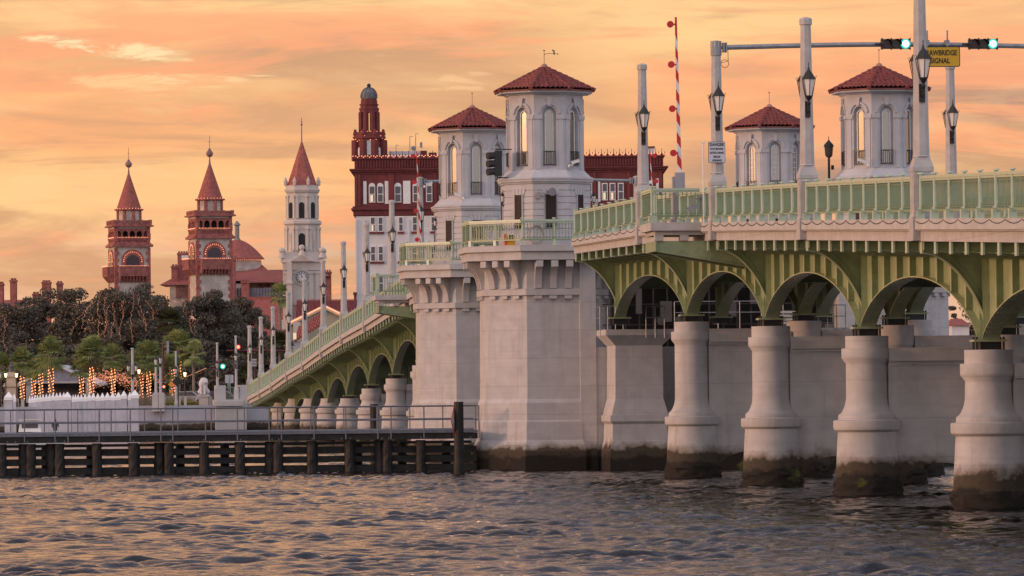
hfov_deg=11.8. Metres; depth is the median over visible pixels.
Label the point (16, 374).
street lantern
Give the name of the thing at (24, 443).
motor boat
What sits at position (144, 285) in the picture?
oak tree
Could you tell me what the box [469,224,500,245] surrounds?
bridge railing
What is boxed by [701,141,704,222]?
slender pole
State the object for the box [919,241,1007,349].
pier bracket frame
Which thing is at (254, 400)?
arch span
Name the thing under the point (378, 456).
timber pile
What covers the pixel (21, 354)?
palm tree
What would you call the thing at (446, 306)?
pier
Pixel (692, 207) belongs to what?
flood light
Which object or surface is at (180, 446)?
timber pile
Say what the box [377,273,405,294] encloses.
bridge railing
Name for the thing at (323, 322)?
lamp post
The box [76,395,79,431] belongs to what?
white capped pile
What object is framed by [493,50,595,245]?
bridge tower
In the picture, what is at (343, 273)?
lamp post
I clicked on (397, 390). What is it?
bridge pier
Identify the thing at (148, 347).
palm tree
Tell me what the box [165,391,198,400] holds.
parked car
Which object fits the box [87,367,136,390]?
fairy lights
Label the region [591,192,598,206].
wall lantern
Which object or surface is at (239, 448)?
timber pile
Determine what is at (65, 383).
market pavilion
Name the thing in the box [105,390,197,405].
ornamental grass
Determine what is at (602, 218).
bridge railing
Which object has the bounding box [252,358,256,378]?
vertical signal
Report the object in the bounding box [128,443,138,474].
timber pile
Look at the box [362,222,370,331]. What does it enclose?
lamp post
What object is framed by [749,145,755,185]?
window
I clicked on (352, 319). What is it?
bridge railing
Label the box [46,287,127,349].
oak tree
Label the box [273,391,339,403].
pier bracket frame
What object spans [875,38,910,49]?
traffic signal
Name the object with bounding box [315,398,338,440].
bridge pier
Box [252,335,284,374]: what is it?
oak tree
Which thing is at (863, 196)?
bridge railing
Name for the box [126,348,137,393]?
shore lamp post
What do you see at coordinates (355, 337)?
arch span
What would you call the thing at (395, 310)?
gate platform
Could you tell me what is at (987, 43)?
traffic signal
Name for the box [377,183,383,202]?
window
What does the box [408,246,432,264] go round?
bridge railing
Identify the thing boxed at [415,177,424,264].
lamp post
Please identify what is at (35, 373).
palm tree
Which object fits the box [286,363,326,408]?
arch span
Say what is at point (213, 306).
oak tree
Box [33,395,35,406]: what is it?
white capped pile
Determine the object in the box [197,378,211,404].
lion statue
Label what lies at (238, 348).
shore mast arm
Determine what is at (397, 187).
window
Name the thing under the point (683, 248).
gate platform
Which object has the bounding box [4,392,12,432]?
white capped pile
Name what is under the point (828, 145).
black street lamp
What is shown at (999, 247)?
arch span
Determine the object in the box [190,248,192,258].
window
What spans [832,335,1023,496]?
bridge pier
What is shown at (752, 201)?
bridge railing
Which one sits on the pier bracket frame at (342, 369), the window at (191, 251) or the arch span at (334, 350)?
the arch span at (334, 350)
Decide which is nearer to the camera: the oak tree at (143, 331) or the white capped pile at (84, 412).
the white capped pile at (84, 412)
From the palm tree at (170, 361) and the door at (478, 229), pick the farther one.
the palm tree at (170, 361)
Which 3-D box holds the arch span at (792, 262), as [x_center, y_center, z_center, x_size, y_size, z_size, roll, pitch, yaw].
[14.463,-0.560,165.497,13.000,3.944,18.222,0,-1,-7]
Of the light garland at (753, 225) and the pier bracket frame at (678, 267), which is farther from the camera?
the pier bracket frame at (678, 267)
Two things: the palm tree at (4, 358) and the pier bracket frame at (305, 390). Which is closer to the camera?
the pier bracket frame at (305, 390)
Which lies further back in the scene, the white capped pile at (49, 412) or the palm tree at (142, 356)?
the palm tree at (142, 356)
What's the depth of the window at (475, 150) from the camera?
247.32 m
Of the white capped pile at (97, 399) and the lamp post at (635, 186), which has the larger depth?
the white capped pile at (97, 399)
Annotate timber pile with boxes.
[0,444,6,475]
[18,444,25,474]
[25,444,35,475]
[41,445,45,468]
[46,444,54,474]
[54,444,64,475]
[86,445,91,467]
[92,443,101,474]
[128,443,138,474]
[154,443,163,473]
[164,443,173,473]
[176,444,184,466]
[199,442,208,473]
[220,443,228,466]
[234,442,244,473]
[265,441,273,472]
[273,441,283,471]
[306,441,316,472]
[344,441,354,471]
[355,442,361,464]
[374,440,382,470]
[382,440,392,471]
[398,441,406,464]
[415,440,425,470]
[442,441,450,463]
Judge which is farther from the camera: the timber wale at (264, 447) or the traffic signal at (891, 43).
the timber wale at (264, 447)
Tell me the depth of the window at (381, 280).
720.21 m
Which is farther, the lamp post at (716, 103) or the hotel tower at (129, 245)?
the hotel tower at (129, 245)
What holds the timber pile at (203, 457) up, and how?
in the water
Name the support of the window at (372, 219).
in the bank building at (382, 179)
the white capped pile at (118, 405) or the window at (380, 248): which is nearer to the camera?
the white capped pile at (118, 405)
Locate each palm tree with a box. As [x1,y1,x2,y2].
[0,351,16,406]
[8,345,36,399]
[23,360,43,398]
[27,354,53,397]
[31,334,69,395]
[69,356,89,396]
[71,333,107,395]
[98,342,126,394]
[124,348,154,398]
[129,339,165,400]
[152,305,185,395]
[159,327,197,391]
[164,353,186,392]
[177,339,207,391]
[234,364,257,404]
[264,282,286,331]
[264,329,297,362]
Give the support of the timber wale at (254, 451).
on the timber pile at (268, 456)
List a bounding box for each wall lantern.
[433,218,436,229]
[500,192,503,206]
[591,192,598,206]
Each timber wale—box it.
[7,440,471,447]
[7,445,476,456]
[7,454,471,464]
[7,455,476,465]
[7,463,471,468]
[7,464,476,474]
[64,445,471,449]
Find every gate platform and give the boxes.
[371,295,415,319]
[640,222,745,269]
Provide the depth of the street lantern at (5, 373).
469.99 m
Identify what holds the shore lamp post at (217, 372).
on the abutment parapet
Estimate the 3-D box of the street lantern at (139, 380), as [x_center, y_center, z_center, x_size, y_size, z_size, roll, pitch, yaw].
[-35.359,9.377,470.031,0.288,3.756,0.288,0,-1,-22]
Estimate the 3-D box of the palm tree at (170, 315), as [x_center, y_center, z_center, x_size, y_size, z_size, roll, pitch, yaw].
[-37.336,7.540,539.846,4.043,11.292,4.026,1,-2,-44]
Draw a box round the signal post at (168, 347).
[162,341,172,393]
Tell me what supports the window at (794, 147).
in the bridge tower at (767, 145)
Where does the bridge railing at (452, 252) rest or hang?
on the pier at (446, 306)
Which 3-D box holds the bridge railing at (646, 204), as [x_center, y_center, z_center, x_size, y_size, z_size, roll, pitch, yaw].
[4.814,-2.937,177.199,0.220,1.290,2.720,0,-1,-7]
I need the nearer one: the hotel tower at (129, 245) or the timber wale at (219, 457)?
the timber wale at (219, 457)
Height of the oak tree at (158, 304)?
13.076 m
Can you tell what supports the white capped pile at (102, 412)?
in the water
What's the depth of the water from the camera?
123.74 m
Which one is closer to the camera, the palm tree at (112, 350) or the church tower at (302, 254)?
the palm tree at (112, 350)
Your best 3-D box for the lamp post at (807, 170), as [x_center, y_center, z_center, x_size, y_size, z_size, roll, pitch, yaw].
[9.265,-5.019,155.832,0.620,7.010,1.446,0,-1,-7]
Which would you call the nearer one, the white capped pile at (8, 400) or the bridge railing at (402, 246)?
the bridge railing at (402, 246)
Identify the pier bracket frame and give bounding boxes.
[261,398,274,406]
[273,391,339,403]
[288,380,407,398]
[304,371,407,397]
[323,357,412,397]
[343,344,415,388]
[366,332,415,378]
[392,316,415,361]
[575,254,833,323]
[642,244,928,321]
[716,240,1023,325]
[805,240,1021,335]
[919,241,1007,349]
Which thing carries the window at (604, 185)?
in the bank building at (382, 179)
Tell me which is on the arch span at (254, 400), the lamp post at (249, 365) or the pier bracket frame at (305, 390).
the lamp post at (249, 365)
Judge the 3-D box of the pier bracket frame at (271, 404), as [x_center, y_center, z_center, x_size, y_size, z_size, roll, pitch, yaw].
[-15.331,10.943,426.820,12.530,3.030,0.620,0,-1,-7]
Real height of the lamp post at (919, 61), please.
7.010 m
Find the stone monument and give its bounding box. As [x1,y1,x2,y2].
[3,362,18,406]
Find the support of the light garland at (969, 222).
attached to the arch span at (999, 247)
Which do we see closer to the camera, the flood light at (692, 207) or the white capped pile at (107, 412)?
the flood light at (692, 207)
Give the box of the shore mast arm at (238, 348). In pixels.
[226,344,285,351]
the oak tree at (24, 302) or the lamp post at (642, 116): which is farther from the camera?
the oak tree at (24, 302)
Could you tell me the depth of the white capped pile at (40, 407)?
437.85 m
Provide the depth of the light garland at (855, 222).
145.41 m
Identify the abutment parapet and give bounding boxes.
[212,385,246,429]
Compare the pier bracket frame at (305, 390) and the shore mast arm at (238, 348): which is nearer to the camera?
the pier bracket frame at (305, 390)
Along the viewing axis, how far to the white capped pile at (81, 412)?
430.83 m
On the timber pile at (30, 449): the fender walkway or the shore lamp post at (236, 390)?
the fender walkway
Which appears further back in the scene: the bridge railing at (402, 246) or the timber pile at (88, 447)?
the bridge railing at (402, 246)
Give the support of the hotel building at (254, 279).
on the ground
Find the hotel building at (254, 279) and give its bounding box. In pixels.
[160,221,331,335]
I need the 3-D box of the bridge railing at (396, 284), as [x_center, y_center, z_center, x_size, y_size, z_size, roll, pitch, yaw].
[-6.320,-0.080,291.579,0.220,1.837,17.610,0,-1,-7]
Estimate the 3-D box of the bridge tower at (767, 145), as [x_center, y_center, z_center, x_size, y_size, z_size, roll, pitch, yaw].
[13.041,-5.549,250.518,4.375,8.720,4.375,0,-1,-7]
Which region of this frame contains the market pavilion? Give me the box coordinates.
[18,365,107,402]
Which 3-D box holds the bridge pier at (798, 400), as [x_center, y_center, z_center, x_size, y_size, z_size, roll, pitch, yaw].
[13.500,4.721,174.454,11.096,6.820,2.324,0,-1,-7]
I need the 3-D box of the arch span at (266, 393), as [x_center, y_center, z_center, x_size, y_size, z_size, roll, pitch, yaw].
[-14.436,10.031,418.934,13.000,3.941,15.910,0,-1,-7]
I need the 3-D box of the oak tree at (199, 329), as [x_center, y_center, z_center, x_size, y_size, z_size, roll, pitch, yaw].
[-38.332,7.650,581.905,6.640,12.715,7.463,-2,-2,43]
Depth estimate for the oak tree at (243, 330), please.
594.58 m
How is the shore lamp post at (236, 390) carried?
on the abutment parapet
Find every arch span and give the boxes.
[247,391,271,429]
[259,384,286,423]
[271,373,306,418]
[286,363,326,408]
[302,350,346,402]
[320,336,367,394]
[341,323,392,383]
[364,314,415,373]
[389,292,415,320]
[571,229,908,316]
[638,223,935,317]
[712,221,1023,326]
[801,219,1023,339]
[915,218,1023,339]
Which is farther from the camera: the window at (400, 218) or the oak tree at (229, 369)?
the window at (400, 218)
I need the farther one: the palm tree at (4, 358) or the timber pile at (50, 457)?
the palm tree at (4, 358)
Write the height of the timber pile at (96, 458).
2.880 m
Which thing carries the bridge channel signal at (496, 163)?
attached to the bridge tower at (544, 113)
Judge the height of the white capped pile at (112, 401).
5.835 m
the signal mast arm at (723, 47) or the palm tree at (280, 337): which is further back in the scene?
the palm tree at (280, 337)
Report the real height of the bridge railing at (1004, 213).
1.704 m
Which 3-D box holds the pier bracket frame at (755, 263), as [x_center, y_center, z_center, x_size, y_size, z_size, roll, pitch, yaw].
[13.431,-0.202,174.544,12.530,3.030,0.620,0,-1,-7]
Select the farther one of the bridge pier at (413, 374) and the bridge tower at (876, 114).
the bridge pier at (413, 374)
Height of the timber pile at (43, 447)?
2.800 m
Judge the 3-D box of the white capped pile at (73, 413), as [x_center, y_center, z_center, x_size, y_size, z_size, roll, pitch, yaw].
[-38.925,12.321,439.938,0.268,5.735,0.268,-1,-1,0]
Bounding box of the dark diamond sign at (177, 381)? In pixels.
[172,375,181,406]
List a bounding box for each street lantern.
[4,372,6,394]
[15,371,17,406]
[138,368,139,392]
[183,371,185,395]
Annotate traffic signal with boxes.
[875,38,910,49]
[962,38,997,49]
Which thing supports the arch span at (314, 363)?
on the pier bracket frame at (322, 380)
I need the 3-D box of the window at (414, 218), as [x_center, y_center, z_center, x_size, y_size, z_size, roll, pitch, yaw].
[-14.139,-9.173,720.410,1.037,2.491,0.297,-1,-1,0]
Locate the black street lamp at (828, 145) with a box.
[824,136,833,211]
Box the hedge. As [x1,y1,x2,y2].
[165,401,198,404]
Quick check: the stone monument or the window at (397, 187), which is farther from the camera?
the window at (397, 187)
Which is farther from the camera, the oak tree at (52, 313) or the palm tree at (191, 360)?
the oak tree at (52, 313)
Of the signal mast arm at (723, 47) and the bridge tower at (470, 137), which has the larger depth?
the bridge tower at (470, 137)
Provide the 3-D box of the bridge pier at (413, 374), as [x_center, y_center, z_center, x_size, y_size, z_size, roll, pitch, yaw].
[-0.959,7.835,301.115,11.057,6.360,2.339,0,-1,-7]
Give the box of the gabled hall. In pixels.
[291,306,339,351]
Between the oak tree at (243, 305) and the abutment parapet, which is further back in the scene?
the oak tree at (243, 305)
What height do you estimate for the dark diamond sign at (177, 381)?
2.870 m
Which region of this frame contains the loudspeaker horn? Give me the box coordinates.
[547,188,555,195]
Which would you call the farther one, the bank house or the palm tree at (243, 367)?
the bank house
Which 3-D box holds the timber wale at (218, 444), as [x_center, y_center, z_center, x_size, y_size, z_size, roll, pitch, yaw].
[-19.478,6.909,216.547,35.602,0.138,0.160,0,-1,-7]
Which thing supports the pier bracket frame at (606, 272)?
attached to the pier at (571, 378)
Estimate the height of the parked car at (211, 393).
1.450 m
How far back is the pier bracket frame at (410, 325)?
300.65 m
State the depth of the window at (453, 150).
247.69 m
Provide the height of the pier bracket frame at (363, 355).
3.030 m
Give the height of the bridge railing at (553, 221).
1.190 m
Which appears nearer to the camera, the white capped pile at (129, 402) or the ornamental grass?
the white capped pile at (129, 402)
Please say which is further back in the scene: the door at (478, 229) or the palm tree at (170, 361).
the palm tree at (170, 361)
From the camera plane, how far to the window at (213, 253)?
857.37 m
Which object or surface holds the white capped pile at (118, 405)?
in the water
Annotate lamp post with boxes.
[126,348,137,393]
[152,354,164,410]
[173,351,177,404]
[215,342,218,399]
[234,336,238,399]
[246,325,252,403]
[258,317,264,397]
[270,306,276,390]
[285,291,291,379]
[301,278,307,370]
[319,260,326,356]
[339,241,347,343]
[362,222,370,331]
[387,200,396,315]
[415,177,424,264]
[633,176,636,224]
[634,63,650,243]
[707,40,726,239]
[796,17,817,239]
[908,0,933,240]
[942,67,959,218]
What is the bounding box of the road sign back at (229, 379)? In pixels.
[225,375,232,392]
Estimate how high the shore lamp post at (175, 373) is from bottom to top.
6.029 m
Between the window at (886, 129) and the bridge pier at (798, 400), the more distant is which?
the window at (886, 129)
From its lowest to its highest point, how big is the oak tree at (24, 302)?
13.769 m
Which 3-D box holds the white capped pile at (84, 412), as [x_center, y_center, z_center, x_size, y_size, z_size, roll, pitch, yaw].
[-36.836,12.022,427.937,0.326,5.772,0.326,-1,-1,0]
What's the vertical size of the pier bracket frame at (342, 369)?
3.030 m
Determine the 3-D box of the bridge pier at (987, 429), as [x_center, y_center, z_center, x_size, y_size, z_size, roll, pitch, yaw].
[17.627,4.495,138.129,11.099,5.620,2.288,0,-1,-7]
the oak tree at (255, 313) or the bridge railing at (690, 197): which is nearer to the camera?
the bridge railing at (690, 197)
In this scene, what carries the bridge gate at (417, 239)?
on the arch span
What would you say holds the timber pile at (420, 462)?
in the water
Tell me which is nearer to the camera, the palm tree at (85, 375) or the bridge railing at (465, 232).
the bridge railing at (465, 232)
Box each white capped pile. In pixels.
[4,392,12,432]
[13,394,15,431]
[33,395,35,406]
[36,395,38,418]
[39,395,41,431]
[42,395,44,430]
[45,394,47,430]
[48,393,50,430]
[51,394,54,430]
[55,393,57,430]
[58,393,61,429]
[62,393,64,429]
[63,392,71,431]
[72,395,73,431]
[74,394,76,431]
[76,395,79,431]
[79,394,82,431]
[83,395,86,431]
[87,394,90,431]
[91,393,95,431]
[95,394,99,431]
[100,393,104,431]
[105,392,109,431]
[110,393,115,430]
[115,392,120,430]
[121,391,126,430]
[128,392,130,430]
[130,390,139,430]
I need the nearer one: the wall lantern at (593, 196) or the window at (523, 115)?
the window at (523, 115)
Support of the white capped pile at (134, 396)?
in the water
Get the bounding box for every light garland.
[571,230,633,241]
[712,221,795,226]
[801,219,907,224]
[915,219,1023,223]
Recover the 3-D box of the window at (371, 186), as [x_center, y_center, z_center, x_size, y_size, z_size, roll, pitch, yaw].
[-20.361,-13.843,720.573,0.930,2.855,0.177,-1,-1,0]
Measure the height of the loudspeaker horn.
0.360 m
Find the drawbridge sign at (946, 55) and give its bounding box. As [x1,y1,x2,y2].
[926,30,959,66]
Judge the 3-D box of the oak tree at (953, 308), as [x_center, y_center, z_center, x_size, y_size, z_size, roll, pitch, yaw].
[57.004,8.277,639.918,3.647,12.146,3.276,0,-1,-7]
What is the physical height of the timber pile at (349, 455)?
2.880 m
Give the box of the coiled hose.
[525,225,556,244]
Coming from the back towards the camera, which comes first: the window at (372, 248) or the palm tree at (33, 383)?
the window at (372, 248)
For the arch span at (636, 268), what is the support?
on the pier bracket frame at (678, 267)
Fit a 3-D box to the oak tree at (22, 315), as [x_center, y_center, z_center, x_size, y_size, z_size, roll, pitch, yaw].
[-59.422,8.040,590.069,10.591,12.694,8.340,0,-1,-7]
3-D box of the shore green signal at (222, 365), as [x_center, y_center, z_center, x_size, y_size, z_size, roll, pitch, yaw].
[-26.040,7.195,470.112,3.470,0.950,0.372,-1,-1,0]
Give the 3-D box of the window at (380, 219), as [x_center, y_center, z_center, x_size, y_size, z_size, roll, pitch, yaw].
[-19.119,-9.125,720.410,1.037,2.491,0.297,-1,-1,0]
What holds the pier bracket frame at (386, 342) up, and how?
on the bridge pier at (397, 390)
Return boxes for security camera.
[454,192,464,199]
[568,159,579,166]
[858,158,868,166]
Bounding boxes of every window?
[126,255,139,265]
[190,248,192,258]
[208,247,221,258]
[369,183,374,202]
[369,217,375,233]
[370,246,376,263]
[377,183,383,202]
[377,217,383,233]
[377,246,383,263]
[379,277,383,292]
[394,183,400,201]
[398,216,403,233]
[411,216,416,233]
[413,183,416,201]
[426,184,431,201]
[430,216,433,232]
[451,147,456,193]
[472,146,479,192]
[494,146,498,193]
[520,111,527,164]
[544,110,553,163]
[570,111,574,163]
[602,183,607,199]
[609,183,615,199]
[618,183,623,199]
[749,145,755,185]
[771,145,778,184]
[793,145,796,180]
[857,110,864,162]
[882,109,890,162]
[906,110,910,162]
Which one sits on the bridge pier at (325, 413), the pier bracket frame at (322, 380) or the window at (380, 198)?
the pier bracket frame at (322, 380)
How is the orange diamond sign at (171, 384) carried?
on the road
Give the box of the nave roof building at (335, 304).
[295,299,356,317]
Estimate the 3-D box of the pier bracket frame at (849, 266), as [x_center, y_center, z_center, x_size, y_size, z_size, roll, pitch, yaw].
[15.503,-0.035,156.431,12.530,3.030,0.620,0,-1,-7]
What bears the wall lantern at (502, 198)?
attached to the bridge tower at (544, 113)
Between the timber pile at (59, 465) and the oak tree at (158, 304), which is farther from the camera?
the oak tree at (158, 304)
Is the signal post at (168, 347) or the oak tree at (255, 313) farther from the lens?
the oak tree at (255, 313)
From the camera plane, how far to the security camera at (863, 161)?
218.62 m
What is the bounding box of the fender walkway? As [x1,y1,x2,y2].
[0,405,479,443]
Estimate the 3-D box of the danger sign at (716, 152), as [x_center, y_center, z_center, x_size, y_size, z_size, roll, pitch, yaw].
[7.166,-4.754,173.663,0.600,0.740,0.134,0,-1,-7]
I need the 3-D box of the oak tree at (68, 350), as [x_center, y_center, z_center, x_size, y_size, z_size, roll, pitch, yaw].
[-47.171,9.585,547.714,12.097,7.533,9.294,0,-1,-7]
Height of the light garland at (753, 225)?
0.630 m
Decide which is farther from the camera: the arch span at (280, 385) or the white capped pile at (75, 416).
the white capped pile at (75, 416)
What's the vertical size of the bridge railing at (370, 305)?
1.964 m
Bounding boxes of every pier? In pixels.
[270,402,283,429]
[283,399,299,429]
[299,398,361,429]
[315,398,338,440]
[335,398,359,441]
[356,388,385,444]
[380,378,412,445]
[397,264,479,461]
[406,365,415,445]
[458,245,951,470]
[664,320,944,478]
[741,324,1023,486]
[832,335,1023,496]
[949,349,1023,509]
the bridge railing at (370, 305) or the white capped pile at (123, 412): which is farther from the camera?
the white capped pile at (123, 412)
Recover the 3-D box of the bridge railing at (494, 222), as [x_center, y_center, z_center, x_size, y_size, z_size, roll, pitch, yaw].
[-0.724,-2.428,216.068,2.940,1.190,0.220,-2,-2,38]
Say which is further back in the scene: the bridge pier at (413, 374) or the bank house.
the bank house
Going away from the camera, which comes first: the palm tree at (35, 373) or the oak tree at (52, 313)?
the palm tree at (35, 373)
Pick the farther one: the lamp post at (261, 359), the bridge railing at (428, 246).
the lamp post at (261, 359)
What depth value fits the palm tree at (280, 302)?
639.74 m
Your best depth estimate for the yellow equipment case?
215.71 m
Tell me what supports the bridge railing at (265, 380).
on the arch span at (266, 393)
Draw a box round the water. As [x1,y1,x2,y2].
[0,440,1023,575]
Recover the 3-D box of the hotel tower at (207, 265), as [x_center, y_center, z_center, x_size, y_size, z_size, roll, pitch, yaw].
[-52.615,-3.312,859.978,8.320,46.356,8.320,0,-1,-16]
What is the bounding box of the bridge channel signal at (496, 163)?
[486,149,511,177]
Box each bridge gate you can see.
[411,151,424,264]
[649,151,657,185]
[667,17,684,221]
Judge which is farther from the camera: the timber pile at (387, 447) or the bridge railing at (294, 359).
the bridge railing at (294, 359)
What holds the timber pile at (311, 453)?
in the water
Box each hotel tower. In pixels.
[102,147,153,338]
[182,136,235,321]
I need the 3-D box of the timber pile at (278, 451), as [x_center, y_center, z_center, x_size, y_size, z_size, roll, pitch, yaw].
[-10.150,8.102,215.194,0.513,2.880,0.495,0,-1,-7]
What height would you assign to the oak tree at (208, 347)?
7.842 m
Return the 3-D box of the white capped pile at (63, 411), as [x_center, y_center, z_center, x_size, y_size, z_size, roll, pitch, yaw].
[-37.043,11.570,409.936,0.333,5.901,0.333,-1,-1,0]
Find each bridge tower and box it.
[428,93,505,264]
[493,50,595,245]
[724,92,814,221]
[828,49,930,219]
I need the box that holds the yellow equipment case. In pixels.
[504,234,514,244]
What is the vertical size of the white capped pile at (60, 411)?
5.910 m
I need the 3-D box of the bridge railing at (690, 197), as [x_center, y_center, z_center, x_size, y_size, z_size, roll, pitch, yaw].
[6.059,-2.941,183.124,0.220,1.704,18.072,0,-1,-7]
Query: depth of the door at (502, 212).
218.32 m
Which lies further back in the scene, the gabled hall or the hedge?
the gabled hall
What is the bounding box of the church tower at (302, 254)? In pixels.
[278,118,326,355]
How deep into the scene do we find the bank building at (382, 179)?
720.59 m
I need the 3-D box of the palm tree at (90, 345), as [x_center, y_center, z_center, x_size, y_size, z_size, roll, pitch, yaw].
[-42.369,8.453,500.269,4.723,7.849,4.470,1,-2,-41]
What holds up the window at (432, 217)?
in the bank building at (382, 179)
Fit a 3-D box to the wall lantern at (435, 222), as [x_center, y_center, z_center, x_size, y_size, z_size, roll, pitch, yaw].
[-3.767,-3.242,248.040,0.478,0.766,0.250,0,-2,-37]
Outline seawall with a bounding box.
[0,405,268,432]
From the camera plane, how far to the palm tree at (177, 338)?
511.64 m
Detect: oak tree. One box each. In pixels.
[0,302,47,382]
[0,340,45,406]
[9,296,51,329]
[18,287,65,344]
[38,344,124,396]
[41,290,89,402]
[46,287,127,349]
[78,285,168,396]
[95,347,177,399]
[118,282,158,326]
[125,294,203,347]
[153,338,225,393]
[163,299,213,361]
[187,289,247,370]
[196,352,257,404]
[213,305,246,356]
[228,297,269,359]
[238,307,278,370]
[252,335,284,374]
[949,305,957,318]
[957,302,974,334]
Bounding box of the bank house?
[949,319,970,334]
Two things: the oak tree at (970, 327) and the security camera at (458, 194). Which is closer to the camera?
the security camera at (458, 194)
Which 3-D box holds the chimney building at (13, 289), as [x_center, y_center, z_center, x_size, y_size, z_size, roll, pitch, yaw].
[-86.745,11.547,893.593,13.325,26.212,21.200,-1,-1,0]
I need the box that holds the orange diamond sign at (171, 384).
[168,381,173,394]
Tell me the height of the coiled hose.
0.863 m
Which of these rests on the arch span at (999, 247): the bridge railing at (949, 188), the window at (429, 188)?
the bridge railing at (949, 188)
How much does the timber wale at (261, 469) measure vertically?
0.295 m
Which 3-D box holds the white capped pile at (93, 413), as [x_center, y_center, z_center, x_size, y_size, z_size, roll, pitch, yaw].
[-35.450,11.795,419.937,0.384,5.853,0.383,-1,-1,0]
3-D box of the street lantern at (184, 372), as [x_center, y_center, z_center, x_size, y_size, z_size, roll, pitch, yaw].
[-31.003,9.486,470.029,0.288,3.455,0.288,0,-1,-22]
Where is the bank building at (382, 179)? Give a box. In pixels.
[349,84,667,306]
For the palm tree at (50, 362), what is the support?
on the ground
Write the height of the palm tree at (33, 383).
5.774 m
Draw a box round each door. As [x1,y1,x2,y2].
[434,227,436,249]
[445,220,453,249]
[472,219,482,240]
[501,203,503,228]
[513,194,522,227]
[544,193,557,226]
[576,194,583,210]
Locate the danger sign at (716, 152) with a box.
[708,142,724,162]
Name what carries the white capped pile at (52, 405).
in the water
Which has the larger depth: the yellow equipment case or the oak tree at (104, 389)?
the oak tree at (104, 389)
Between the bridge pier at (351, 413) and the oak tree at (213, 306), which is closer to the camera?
the bridge pier at (351, 413)
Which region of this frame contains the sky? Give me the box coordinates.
[0,0,1023,334]
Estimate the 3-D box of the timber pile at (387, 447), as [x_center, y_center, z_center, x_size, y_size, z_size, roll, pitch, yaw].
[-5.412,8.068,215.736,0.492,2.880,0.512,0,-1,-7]
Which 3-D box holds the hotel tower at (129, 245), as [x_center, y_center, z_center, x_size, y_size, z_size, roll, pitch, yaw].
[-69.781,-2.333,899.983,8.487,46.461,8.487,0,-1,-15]
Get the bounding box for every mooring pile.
[370,404,377,463]
[451,402,464,473]
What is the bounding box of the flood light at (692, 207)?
[687,194,702,212]
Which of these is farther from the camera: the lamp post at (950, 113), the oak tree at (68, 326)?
the oak tree at (68, 326)
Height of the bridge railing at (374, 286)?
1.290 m
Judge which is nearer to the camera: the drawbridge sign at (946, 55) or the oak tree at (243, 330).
the drawbridge sign at (946, 55)
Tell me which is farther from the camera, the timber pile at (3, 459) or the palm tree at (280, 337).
the palm tree at (280, 337)
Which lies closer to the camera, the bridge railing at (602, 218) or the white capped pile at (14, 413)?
the bridge railing at (602, 218)
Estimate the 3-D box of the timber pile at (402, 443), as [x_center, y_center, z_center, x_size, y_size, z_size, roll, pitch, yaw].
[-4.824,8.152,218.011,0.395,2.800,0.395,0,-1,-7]
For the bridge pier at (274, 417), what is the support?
in the water
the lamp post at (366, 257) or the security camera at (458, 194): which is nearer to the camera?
the security camera at (458, 194)
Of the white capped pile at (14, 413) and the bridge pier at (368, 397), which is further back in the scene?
the white capped pile at (14, 413)
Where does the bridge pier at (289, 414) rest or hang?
in the water
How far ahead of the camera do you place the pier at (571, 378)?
215.88 m
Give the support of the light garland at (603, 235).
attached to the arch span at (636, 268)
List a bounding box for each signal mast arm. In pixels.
[416,177,636,186]
[710,41,1023,55]
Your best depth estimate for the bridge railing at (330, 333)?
347.43 m
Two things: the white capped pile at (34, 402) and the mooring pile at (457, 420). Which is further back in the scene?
the white capped pile at (34, 402)
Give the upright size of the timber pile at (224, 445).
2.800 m
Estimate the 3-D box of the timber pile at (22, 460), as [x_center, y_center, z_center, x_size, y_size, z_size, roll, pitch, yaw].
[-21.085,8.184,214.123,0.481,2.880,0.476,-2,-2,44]
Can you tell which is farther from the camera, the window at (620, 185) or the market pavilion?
the window at (620, 185)
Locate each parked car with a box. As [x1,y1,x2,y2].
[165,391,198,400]
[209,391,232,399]
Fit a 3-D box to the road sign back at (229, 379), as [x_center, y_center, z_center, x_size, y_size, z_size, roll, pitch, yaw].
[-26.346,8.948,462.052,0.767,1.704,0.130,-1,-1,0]
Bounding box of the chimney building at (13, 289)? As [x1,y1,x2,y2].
[0,278,63,326]
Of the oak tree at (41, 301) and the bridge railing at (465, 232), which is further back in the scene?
the oak tree at (41, 301)
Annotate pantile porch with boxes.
[293,313,319,352]
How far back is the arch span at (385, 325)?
312.78 m
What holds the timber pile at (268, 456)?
in the water
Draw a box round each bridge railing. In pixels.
[248,378,257,395]
[259,370,269,389]
[271,359,284,382]
[286,347,300,371]
[302,335,319,360]
[321,318,339,347]
[341,304,362,333]
[364,290,387,320]
[371,273,376,295]
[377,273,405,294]
[390,280,409,303]
[399,242,405,265]
[405,241,450,264]
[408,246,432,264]
[450,240,492,263]
[461,221,469,247]
[468,219,520,246]
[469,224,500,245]
[520,217,584,244]
[572,197,635,238]
[639,186,652,224]
[639,188,708,227]
[653,186,699,221]
[713,181,797,222]
[803,174,909,219]
[868,199,942,218]
[916,168,1023,218]
[967,189,1023,217]
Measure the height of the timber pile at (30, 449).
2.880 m
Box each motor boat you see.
[3,443,44,444]
[18,419,64,443]
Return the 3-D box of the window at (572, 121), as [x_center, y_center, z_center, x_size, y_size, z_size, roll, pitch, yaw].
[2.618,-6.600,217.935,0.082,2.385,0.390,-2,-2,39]

